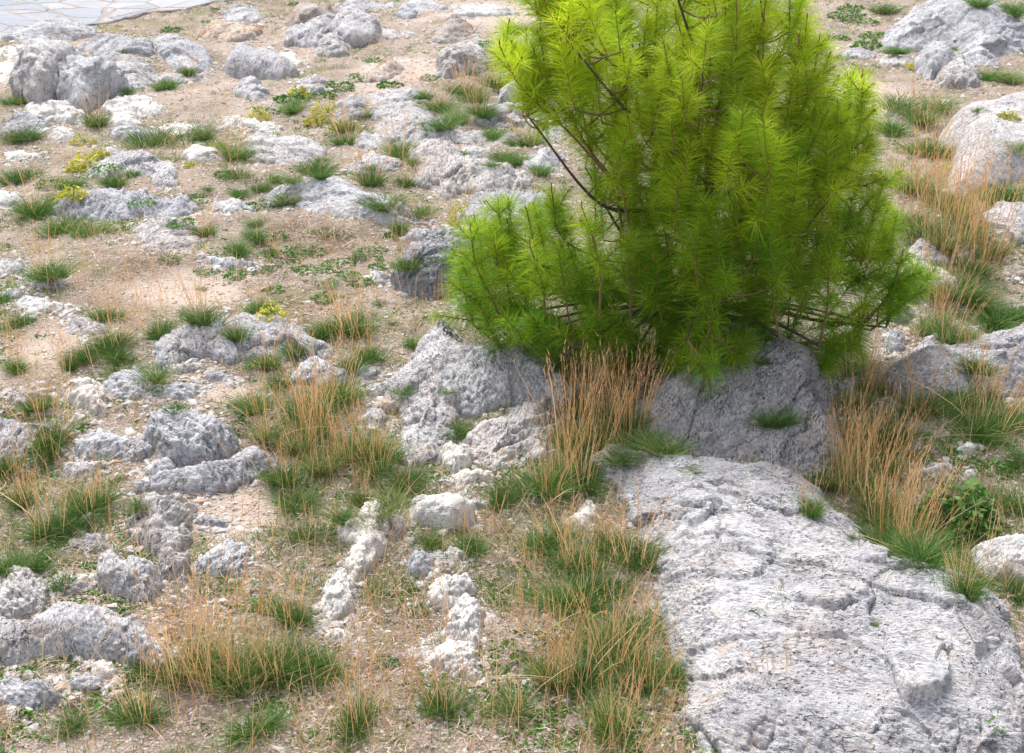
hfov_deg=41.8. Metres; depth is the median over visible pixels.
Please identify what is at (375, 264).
leafy weed
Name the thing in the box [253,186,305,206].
grass tuft
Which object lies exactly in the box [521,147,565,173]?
rock
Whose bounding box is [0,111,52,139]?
rock
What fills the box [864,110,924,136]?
grass tuft
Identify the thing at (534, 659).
grass tuft
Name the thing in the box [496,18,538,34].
grass tuft
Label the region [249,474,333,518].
grass tuft
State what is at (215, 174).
leafy weed
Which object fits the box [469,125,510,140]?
grass tuft
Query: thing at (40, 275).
straw grass clump
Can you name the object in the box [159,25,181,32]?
leafy weed
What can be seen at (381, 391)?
rock
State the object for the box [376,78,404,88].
leafy weed
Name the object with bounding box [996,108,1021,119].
yellow weed
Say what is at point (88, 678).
rock
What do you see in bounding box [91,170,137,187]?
grass tuft
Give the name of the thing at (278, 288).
leafy weed
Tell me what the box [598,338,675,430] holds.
straw grass clump
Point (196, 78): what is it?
rock
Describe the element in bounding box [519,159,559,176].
grass tuft
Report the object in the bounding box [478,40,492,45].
leafy weed
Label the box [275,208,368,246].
dead weed
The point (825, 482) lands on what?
straw grass clump
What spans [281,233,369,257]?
dead weed
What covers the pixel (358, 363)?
straw grass clump
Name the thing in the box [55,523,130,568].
dead weed
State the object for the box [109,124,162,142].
rock
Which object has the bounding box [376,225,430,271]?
straw grass clump
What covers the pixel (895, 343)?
rock
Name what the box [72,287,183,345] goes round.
straw grass clump
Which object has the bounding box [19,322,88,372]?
straw grass clump
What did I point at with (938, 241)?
straw grass clump
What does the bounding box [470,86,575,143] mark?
rock
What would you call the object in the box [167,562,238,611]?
dead weed
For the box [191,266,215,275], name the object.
leafy weed
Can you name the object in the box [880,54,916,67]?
rock
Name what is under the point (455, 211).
yellow weed
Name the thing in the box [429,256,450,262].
leafy weed
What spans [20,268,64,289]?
rock
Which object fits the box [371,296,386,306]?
grass tuft
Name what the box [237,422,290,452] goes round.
dead weed
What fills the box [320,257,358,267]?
leafy weed
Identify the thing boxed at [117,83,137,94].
grass tuft
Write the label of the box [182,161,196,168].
yellow weed
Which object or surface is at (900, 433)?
straw grass clump
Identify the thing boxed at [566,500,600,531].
rock
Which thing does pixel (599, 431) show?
straw grass clump
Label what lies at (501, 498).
grass tuft
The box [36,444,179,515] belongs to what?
straw grass clump
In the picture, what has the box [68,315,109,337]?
rock
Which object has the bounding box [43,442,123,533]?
straw grass clump
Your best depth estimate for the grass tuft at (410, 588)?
6.21 m
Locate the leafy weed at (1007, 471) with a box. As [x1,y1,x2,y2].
[973,458,1015,480]
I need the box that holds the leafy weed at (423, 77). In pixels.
[419,74,439,80]
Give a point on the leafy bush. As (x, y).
(980, 493)
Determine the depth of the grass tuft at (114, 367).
7.98 m
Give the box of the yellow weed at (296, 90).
[287,83,311,96]
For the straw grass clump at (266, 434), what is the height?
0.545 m
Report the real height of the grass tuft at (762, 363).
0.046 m
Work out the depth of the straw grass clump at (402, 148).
11.81 m
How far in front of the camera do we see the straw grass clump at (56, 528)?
6.60 m
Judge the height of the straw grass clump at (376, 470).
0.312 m
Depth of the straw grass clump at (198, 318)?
8.27 m
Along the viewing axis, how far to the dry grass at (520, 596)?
6.27 m
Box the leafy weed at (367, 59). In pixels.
[364,57,382,62]
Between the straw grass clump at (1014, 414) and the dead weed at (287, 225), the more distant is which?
the dead weed at (287, 225)
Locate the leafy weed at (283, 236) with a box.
[270,229,289,239]
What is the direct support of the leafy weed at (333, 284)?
on the ground at (238, 288)
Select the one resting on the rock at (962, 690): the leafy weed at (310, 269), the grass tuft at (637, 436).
the grass tuft at (637, 436)
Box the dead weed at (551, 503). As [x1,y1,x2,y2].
[501,492,585,520]
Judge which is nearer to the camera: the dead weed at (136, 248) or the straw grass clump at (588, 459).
the straw grass clump at (588, 459)
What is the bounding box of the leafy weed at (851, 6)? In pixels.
[837,3,864,11]
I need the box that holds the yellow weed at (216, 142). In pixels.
[208,138,228,147]
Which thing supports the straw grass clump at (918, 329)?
on the ground at (238, 288)
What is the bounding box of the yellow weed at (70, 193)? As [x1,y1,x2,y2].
[54,183,87,201]
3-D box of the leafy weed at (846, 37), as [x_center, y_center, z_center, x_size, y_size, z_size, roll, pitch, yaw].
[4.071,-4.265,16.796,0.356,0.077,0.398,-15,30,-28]
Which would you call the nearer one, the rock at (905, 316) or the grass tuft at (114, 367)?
the grass tuft at (114, 367)
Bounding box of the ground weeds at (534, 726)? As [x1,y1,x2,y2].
[0,0,1023,752]
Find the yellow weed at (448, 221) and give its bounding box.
[444,214,461,224]
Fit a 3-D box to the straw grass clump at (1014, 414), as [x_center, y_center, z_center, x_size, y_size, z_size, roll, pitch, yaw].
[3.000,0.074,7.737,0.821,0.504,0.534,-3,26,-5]
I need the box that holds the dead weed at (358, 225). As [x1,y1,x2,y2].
[332,216,392,236]
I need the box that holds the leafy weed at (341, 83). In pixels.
[324,80,354,91]
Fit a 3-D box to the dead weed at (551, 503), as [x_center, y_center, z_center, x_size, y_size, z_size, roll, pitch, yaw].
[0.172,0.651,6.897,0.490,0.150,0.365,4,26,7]
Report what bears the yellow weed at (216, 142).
on the ground at (238, 288)
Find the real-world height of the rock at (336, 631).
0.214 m
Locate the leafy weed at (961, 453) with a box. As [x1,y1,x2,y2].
[945,447,985,469]
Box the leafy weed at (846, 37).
[821,34,851,40]
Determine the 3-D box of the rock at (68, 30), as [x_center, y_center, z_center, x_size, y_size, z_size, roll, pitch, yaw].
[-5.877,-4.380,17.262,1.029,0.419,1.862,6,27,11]
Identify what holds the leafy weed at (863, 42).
on the ground at (238, 288)
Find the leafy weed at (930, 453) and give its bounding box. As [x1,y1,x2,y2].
[907,449,938,461]
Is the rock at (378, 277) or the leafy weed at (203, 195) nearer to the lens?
the rock at (378, 277)
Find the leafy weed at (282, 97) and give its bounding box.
[272,92,308,103]
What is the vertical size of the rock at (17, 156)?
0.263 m
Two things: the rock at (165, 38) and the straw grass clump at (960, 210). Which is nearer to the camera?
the straw grass clump at (960, 210)
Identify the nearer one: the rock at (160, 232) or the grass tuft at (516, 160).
the rock at (160, 232)
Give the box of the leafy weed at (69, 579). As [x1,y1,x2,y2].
[41,566,81,597]
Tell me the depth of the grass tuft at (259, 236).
9.98 m
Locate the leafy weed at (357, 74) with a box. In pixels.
[345,73,366,82]
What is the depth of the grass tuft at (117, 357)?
8.07 m
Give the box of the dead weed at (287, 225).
[256,204,329,236]
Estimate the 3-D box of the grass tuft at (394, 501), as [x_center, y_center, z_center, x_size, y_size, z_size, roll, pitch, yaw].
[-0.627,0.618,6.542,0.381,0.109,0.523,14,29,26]
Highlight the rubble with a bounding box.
[0,0,1023,752]
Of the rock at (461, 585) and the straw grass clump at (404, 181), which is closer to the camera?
the rock at (461, 585)
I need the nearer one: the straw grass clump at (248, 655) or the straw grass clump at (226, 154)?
the straw grass clump at (248, 655)
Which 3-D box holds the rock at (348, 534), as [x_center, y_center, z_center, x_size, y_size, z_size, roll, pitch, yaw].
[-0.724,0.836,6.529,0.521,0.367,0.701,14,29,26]
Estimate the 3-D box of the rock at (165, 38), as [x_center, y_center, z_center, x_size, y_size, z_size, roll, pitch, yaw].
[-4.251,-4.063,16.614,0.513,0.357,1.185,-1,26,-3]
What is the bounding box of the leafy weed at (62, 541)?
[50,535,74,549]
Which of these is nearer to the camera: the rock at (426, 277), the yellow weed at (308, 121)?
the rock at (426, 277)
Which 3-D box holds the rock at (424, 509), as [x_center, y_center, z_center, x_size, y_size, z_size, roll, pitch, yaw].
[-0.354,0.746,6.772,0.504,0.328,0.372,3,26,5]
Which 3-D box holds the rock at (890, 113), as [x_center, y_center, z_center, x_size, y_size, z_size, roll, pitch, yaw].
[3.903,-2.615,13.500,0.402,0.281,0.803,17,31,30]
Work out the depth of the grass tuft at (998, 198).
10.76 m
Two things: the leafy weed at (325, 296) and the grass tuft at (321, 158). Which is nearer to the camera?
the leafy weed at (325, 296)
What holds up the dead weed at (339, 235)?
on the ground at (238, 288)
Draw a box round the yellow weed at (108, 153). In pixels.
[89,147,110,159]
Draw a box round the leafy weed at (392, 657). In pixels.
[373,653,399,669]
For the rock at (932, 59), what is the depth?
15.05 m
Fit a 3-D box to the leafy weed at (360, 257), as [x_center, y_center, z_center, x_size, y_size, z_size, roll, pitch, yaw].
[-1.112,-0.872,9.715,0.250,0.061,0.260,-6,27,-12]
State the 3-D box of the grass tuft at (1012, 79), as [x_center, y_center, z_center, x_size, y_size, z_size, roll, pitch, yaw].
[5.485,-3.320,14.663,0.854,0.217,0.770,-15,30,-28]
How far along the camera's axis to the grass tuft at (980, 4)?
16.51 m
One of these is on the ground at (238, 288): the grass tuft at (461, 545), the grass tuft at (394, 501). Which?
the grass tuft at (461, 545)
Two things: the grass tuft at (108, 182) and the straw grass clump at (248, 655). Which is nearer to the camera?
the straw grass clump at (248, 655)
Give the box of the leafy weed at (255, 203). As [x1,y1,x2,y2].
[242,198,275,210]
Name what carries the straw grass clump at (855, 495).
on the ground at (238, 288)
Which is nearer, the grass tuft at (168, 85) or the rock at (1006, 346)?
the rock at (1006, 346)
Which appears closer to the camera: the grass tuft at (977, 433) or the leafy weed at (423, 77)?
the grass tuft at (977, 433)
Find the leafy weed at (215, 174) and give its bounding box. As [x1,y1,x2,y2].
[213,168,234,177]
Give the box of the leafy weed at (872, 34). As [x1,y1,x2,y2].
[859,31,884,39]
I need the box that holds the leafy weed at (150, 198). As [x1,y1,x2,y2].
[127,197,155,207]
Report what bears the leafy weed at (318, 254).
on the ground at (238, 288)
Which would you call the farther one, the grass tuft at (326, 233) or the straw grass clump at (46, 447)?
the grass tuft at (326, 233)
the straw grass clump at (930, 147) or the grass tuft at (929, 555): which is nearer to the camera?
the grass tuft at (929, 555)
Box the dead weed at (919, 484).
[892,474,946,495]
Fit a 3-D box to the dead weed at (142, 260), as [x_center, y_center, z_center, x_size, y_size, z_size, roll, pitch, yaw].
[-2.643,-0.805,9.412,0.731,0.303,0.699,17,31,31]
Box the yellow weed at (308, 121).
[302,111,331,125]
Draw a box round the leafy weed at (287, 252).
[263,249,295,259]
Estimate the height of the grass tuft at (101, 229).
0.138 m
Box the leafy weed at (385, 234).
[384,231,404,238]
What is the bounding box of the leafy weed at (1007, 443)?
[988,431,1018,449]
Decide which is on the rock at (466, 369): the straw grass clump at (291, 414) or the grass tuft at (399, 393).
the grass tuft at (399, 393)
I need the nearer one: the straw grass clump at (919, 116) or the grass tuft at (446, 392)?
the grass tuft at (446, 392)
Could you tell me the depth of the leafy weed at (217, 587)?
6.20 m
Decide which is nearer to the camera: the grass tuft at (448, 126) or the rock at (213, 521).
the rock at (213, 521)
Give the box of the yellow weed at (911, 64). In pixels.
[905,61,914,68]
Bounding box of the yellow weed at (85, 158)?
[66,147,104,170]
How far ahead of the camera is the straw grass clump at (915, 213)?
10.20 m
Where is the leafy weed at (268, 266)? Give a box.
[246,265,273,275]
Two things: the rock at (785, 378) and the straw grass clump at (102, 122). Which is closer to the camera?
the rock at (785, 378)
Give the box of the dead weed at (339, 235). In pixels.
[299,216,385,249]
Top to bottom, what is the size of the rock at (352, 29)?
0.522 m
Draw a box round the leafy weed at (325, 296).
[308,290,337,304]
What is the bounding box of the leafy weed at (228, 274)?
[225,269,246,278]
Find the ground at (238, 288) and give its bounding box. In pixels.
[0,0,1023,752]
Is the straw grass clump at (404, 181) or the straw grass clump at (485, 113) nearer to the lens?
the straw grass clump at (404, 181)
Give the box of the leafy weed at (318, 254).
[287,245,327,256]
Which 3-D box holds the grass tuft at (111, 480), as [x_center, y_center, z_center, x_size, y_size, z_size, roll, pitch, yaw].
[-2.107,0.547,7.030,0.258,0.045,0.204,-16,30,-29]
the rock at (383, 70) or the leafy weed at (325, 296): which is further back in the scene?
the rock at (383, 70)
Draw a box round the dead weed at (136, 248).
[121,238,193,265]
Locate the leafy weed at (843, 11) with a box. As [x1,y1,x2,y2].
[826,8,866,19]
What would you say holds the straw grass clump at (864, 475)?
on the ground at (238, 288)
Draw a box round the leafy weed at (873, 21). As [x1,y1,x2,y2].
[843,15,879,24]
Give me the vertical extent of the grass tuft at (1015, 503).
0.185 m
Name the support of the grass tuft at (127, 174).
on the rock at (144, 160)
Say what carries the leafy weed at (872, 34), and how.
on the ground at (238, 288)
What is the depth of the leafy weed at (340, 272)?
9.46 m
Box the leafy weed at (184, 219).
[166,217,196,228]
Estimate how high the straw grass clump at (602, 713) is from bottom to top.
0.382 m
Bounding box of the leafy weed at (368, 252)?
[352,245,389,255]
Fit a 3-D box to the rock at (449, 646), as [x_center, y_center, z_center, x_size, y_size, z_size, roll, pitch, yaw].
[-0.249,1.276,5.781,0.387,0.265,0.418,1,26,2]
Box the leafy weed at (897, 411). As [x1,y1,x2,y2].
[878,408,915,421]
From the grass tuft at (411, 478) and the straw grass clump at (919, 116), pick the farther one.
the straw grass clump at (919, 116)
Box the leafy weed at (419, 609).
[408,602,430,615]
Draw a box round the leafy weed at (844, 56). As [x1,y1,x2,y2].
[832,54,858,60]
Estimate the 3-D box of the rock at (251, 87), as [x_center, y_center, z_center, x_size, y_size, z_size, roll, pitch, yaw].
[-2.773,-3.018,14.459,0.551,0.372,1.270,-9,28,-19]
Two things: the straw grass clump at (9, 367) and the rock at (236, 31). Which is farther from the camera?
the rock at (236, 31)
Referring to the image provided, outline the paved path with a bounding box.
[0,0,234,34]
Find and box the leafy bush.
[905,473,1006,548]
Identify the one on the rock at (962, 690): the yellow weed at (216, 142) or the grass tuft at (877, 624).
the grass tuft at (877, 624)
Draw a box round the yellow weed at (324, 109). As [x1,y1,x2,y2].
[311,97,339,115]
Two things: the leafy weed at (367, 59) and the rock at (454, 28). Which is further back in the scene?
the rock at (454, 28)
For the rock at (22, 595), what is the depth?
5.96 m
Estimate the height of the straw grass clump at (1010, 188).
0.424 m
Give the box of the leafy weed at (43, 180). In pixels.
[33,178,59,188]
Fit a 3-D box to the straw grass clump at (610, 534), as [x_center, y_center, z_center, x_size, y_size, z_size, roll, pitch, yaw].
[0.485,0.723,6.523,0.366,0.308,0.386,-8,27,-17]
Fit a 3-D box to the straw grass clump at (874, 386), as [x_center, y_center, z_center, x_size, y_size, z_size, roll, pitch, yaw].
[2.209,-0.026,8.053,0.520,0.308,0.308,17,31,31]
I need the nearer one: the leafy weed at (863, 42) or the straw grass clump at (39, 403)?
the straw grass clump at (39, 403)
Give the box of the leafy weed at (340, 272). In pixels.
[334,269,361,279]
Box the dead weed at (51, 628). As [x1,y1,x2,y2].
[19,604,86,646]
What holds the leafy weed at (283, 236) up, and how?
on the ground at (238, 288)
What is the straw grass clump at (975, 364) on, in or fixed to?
on the rock at (1006, 346)
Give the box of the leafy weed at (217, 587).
[210,581,239,597]
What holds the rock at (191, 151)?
on the ground at (238, 288)
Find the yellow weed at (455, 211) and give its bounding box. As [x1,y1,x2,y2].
[449,202,467,214]
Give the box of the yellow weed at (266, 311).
[255,299,288,321]
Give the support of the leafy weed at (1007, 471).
on the ground at (238, 288)
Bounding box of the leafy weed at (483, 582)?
[472,575,492,588]
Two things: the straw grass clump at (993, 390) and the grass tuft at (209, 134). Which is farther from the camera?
the grass tuft at (209, 134)
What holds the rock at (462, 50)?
on the ground at (238, 288)
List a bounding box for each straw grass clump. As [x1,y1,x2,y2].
[0,154,65,219]
[0,326,33,374]
[0,414,31,480]
[0,452,44,517]
[0,454,118,550]
[3,368,95,467]
[4,218,91,285]
[5,362,66,412]
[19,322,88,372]
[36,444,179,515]
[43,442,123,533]
[66,82,117,128]
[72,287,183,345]
[75,289,149,357]
[77,270,131,322]
[87,647,189,752]
[89,532,254,697]
[114,610,190,685]
[156,535,286,703]
[163,263,245,326]
[173,48,201,76]
[175,525,324,686]
[176,197,224,237]
[200,94,272,161]
[212,289,261,341]
[225,355,319,444]
[229,311,289,369]
[231,600,319,694]
[235,270,285,314]
[242,417,328,489]
[243,551,328,633]
[249,358,332,454]
[252,331,357,435]
[261,306,318,359]
[268,350,344,442]
[274,385,351,477]
[279,280,403,339]
[291,372,387,464]
[294,334,378,411]
[313,653,394,752]
[316,269,391,346]
[322,104,373,147]
[323,322,376,377]
[323,387,428,472]
[325,96,375,132]
[339,456,376,507]
[342,131,400,188]
[343,305,404,362]
[346,421,404,488]
[349,87,376,118]
[368,105,428,159]
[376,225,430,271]
[385,196,416,234]
[391,152,429,189]
[397,640,487,733]
[415,71,467,112]
[436,54,484,94]
[442,45,493,102]
[456,73,502,118]
[457,36,511,90]
[457,609,648,713]
[488,407,593,502]
[490,104,563,146]
[506,490,590,556]
[506,559,591,692]
[514,340,611,458]
[525,384,604,484]
[532,479,618,585]
[539,416,619,510]
[547,526,657,613]
[550,396,623,490]
[554,340,648,452]
[555,329,619,420]
[557,643,659,752]
[558,563,680,690]
[572,341,650,438]
[576,495,636,563]
[583,486,681,581]
[586,325,688,446]
[593,591,689,710]
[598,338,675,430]
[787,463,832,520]
[793,445,971,555]
[802,394,893,492]
[805,384,900,497]
[820,365,913,479]
[829,326,889,416]
[830,401,931,517]
[832,417,939,528]
[836,395,929,477]
[839,384,913,460]
[843,345,906,398]
[849,432,991,547]
[866,380,1002,453]
[870,112,960,196]
[874,303,986,419]
[876,138,970,229]
[883,93,967,158]
[886,330,1023,453]
[891,67,954,126]
[894,136,989,240]
[900,131,994,256]
[900,233,993,336]
[903,206,991,302]
[909,153,983,209]
[917,277,996,347]
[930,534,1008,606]
[934,108,1015,227]
[934,137,1009,246]
[942,185,1020,281]
[944,541,1023,607]
[949,318,1019,378]
[956,152,1023,264]
[963,148,1023,201]
[965,344,1014,410]
[969,353,1023,432]
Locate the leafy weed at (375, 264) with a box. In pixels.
[368,261,387,270]
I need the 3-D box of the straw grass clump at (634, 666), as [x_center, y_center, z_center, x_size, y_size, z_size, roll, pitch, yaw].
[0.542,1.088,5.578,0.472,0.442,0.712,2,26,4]
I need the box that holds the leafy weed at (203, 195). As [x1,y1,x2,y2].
[190,194,213,204]
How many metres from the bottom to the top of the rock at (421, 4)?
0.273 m
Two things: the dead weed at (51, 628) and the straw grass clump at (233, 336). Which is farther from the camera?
the straw grass clump at (233, 336)
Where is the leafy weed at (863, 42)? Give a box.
[848,38,882,49]
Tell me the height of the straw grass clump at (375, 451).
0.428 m
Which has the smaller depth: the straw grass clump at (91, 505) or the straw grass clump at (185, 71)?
the straw grass clump at (91, 505)
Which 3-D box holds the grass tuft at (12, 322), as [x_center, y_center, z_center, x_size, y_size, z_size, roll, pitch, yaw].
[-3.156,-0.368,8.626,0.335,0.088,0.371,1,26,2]
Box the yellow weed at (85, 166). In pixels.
[60,161,91,173]
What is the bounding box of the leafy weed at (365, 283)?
[346,276,377,286]
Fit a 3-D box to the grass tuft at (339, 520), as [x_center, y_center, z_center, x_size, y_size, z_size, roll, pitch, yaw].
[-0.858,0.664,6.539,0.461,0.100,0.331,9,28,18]
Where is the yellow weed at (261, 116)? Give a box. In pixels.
[248,104,271,121]
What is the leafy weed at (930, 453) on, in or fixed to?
on the ground at (238, 288)
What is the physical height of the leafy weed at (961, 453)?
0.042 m
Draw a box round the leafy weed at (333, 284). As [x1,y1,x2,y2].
[314,278,339,287]
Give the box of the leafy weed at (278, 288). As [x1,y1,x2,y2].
[264,284,284,295]
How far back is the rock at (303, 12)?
17.52 m
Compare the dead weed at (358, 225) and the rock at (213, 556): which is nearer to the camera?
the rock at (213, 556)
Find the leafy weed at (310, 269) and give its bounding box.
[294,263,336,275]
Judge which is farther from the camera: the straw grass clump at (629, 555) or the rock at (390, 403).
the rock at (390, 403)
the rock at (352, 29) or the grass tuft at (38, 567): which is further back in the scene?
the rock at (352, 29)
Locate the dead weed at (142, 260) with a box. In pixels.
[88,244,198,282]
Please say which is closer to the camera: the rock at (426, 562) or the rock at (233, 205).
the rock at (426, 562)
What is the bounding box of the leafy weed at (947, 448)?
[917,432,957,451]
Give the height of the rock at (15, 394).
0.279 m
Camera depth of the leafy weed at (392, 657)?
5.72 m
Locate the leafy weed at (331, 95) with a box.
[297,89,336,98]
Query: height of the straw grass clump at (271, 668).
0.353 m
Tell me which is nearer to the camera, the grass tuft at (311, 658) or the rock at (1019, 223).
the grass tuft at (311, 658)
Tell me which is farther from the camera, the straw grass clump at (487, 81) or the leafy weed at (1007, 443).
the straw grass clump at (487, 81)
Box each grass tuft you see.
[0,94,26,105]
[0,116,55,144]
[0,156,56,184]
[0,291,18,303]
[0,543,40,580]
[1,542,67,577]
[2,311,46,330]
[12,659,41,680]
[19,208,91,238]
[25,688,122,747]
[44,173,90,191]
[54,334,105,365]
[59,214,142,239]
[64,343,151,380]
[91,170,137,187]
[93,473,133,488]
[95,344,142,364]
[106,115,209,149]
[114,49,130,53]
[114,490,165,514]
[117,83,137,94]
[118,350,186,389]
[121,167,146,178]
[142,74,186,91]
[145,385,162,393]
[153,395,188,414]
[181,116,227,140]
[187,189,210,197]
[198,185,217,190]
[199,691,312,752]
[206,375,294,416]
[207,160,272,183]
[218,234,258,260]
[219,183,257,198]
[235,223,273,243]
[237,214,272,228]
[244,179,278,193]
[244,597,292,617]
[246,611,350,701]
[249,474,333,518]
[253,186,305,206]
[259,246,280,255]
[259,367,296,391]
[260,170,287,183]
[261,509,383,552]
[270,93,321,114]
[276,170,314,185]
[281,152,343,173]
[295,641,365,686]
[299,165,343,179]
[304,222,360,238]
[310,497,373,528]
[311,154,332,162]
[337,476,426,529]
[341,181,423,212]
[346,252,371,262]
[361,161,380,170]
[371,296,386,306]
[375,459,446,497]
[385,198,444,217]
[385,381,417,396]
[395,152,423,166]
[396,334,421,348]
[396,513,462,555]
[401,581,417,596]
[403,86,440,99]
[405,107,468,131]
[429,415,476,443]
[430,100,487,124]
[435,385,458,394]
[444,526,499,559]
[464,671,562,736]
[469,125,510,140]
[474,471,540,511]
[479,143,528,161]
[481,158,503,167]
[484,512,595,562]
[493,584,514,593]
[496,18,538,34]
[496,151,536,166]
[502,564,635,626]
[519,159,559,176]
[522,652,547,668]
[525,585,679,664]
[579,430,672,468]
[602,413,681,461]
[615,425,706,463]
[619,644,697,689]
[669,460,705,475]
[739,402,823,430]
[747,357,776,365]
[834,404,887,439]
[844,533,856,541]
[850,508,950,558]
[859,0,908,14]
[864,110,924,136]
[867,514,985,585]
[869,619,880,627]
[870,43,921,54]
[874,81,935,114]
[897,85,977,113]
[912,529,1020,587]
[931,254,1008,299]
[937,379,984,407]
[941,259,1022,313]
[944,408,1014,451]
[951,296,1023,333]
[962,0,1001,7]
[967,183,1023,204]
[968,475,1023,519]
[969,105,988,112]
[977,65,1009,82]
[979,62,1023,84]
[987,297,1023,322]
[990,436,1023,476]
[993,0,1023,17]
[993,132,1023,154]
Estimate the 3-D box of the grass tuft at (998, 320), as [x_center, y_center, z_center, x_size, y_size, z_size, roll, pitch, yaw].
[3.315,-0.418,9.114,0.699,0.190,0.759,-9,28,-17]
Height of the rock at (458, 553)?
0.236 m
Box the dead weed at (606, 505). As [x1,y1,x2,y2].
[577,488,631,526]
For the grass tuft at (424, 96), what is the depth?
13.77 m
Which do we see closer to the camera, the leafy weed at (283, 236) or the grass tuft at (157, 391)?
the grass tuft at (157, 391)
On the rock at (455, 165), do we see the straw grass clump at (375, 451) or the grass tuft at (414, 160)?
the grass tuft at (414, 160)
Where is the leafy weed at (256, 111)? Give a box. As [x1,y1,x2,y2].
[251,105,280,113]
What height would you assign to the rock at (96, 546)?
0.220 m
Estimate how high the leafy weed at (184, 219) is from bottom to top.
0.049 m
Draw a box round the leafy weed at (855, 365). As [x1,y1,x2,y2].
[838,362,865,376]
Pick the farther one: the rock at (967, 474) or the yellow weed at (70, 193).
the yellow weed at (70, 193)
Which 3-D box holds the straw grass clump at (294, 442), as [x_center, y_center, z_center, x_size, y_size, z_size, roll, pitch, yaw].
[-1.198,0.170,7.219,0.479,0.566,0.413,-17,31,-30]
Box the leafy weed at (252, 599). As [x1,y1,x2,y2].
[233,597,268,614]
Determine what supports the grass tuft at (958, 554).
on the ground at (238, 288)
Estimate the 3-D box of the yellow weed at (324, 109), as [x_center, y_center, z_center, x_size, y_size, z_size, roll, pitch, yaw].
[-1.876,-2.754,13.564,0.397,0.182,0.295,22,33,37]
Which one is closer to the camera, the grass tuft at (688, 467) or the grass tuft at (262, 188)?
the grass tuft at (688, 467)
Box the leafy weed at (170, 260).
[157,254,181,263]
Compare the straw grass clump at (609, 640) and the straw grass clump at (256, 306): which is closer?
the straw grass clump at (609, 640)
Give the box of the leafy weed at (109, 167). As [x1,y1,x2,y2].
[92,163,124,172]
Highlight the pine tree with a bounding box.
[424,0,951,400]
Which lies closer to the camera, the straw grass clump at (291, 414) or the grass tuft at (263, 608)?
the grass tuft at (263, 608)
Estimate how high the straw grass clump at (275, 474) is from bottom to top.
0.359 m
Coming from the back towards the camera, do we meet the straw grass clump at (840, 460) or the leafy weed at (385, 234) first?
the leafy weed at (385, 234)
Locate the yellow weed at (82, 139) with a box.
[69,130,96,145]
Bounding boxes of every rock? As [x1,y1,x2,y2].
[0,19,97,42]
[0,44,22,55]
[0,58,13,87]
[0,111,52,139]
[0,190,22,211]
[0,256,25,276]
[0,288,25,300]
[0,417,59,462]
[0,565,50,619]
[0,601,175,674]
[0,676,62,712]
[4,150,46,162]
[5,386,52,410]
[8,38,86,104]
[15,296,68,314]
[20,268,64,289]
[25,99,85,125]
[37,126,73,140]
[48,578,95,594]
[51,187,201,222]
[53,54,135,112]
[59,459,104,478]
[65,377,109,416]
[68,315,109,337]
[69,672,108,693]
[74,430,154,461]
[75,512,100,528]
[79,533,111,553]
[82,32,155,55]
[85,147,178,186]
[90,659,118,679]
[94,549,164,603]
[99,51,156,89]
[100,94,163,118]
[102,366,154,400]
[108,114,142,125]
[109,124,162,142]
[124,491,196,586]
[132,216,201,252]
[134,446,282,496]
[143,404,238,466]
[144,456,176,475]
[147,381,203,399]
[151,312,337,372]
[153,33,183,45]
[154,72,203,83]
[155,39,213,72]
[158,122,204,136]
[161,363,206,374]
[181,144,224,163]
[194,515,229,527]
[197,19,263,41]
[198,539,250,578]
[202,372,234,381]
[208,256,254,268]
[215,198,256,212]
[216,115,282,132]
[223,4,264,23]
[224,42,299,79]
[232,76,270,101]
[238,131,326,164]
[265,176,418,230]
[279,51,306,67]
[282,13,335,47]
[286,2,335,26]
[289,356,349,388]
[293,83,327,96]
[301,74,327,83]
[314,32,352,57]
[319,568,358,621]
[324,628,352,644]
[328,5,382,47]
[332,95,368,121]
[334,0,395,10]
[335,500,412,580]
[347,153,404,175]
[352,100,483,148]
[357,366,382,379]
[360,408,388,426]
[363,56,403,82]
[365,378,389,397]
[369,88,420,103]
[372,271,389,285]
[377,394,405,415]
[380,28,417,39]
[384,319,575,467]
[390,227,477,299]
[395,3,417,18]
[405,227,429,241]
[405,537,418,545]
[405,550,434,577]
[407,0,448,9]
[407,138,535,199]
[409,492,476,530]
[414,645,433,653]
[425,13,475,43]
[425,639,483,681]
[426,572,476,611]
[435,39,496,78]
[439,441,473,472]
[439,546,467,564]
[443,593,486,649]
[449,3,516,16]
[454,468,494,489]
[457,188,549,230]
[461,147,493,158]
[463,395,573,469]
[468,498,492,510]
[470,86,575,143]
[481,133,522,147]
[497,80,519,103]
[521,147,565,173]
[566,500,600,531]
[589,444,1023,752]
[627,318,845,481]
[834,380,859,392]
[841,47,876,59]
[879,304,915,324]
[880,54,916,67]
[881,329,906,352]
[882,0,1023,66]
[883,102,912,116]
[883,322,1023,404]
[899,260,961,308]
[908,238,954,266]
[913,40,955,79]
[915,463,948,475]
[934,54,982,88]
[939,91,1023,199]
[956,442,976,456]
[962,245,993,258]
[962,469,975,478]
[970,533,1023,585]
[981,200,1023,244]
[1001,260,1023,276]
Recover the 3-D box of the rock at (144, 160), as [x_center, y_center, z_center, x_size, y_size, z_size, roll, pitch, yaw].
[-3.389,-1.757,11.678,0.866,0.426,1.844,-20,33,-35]
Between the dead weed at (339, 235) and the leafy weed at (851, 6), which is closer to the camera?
the dead weed at (339, 235)
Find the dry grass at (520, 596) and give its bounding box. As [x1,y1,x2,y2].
[0,0,1023,752]
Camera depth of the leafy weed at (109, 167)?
11.39 m
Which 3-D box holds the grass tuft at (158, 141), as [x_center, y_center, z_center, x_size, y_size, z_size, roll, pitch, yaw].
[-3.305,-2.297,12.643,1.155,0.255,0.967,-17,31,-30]

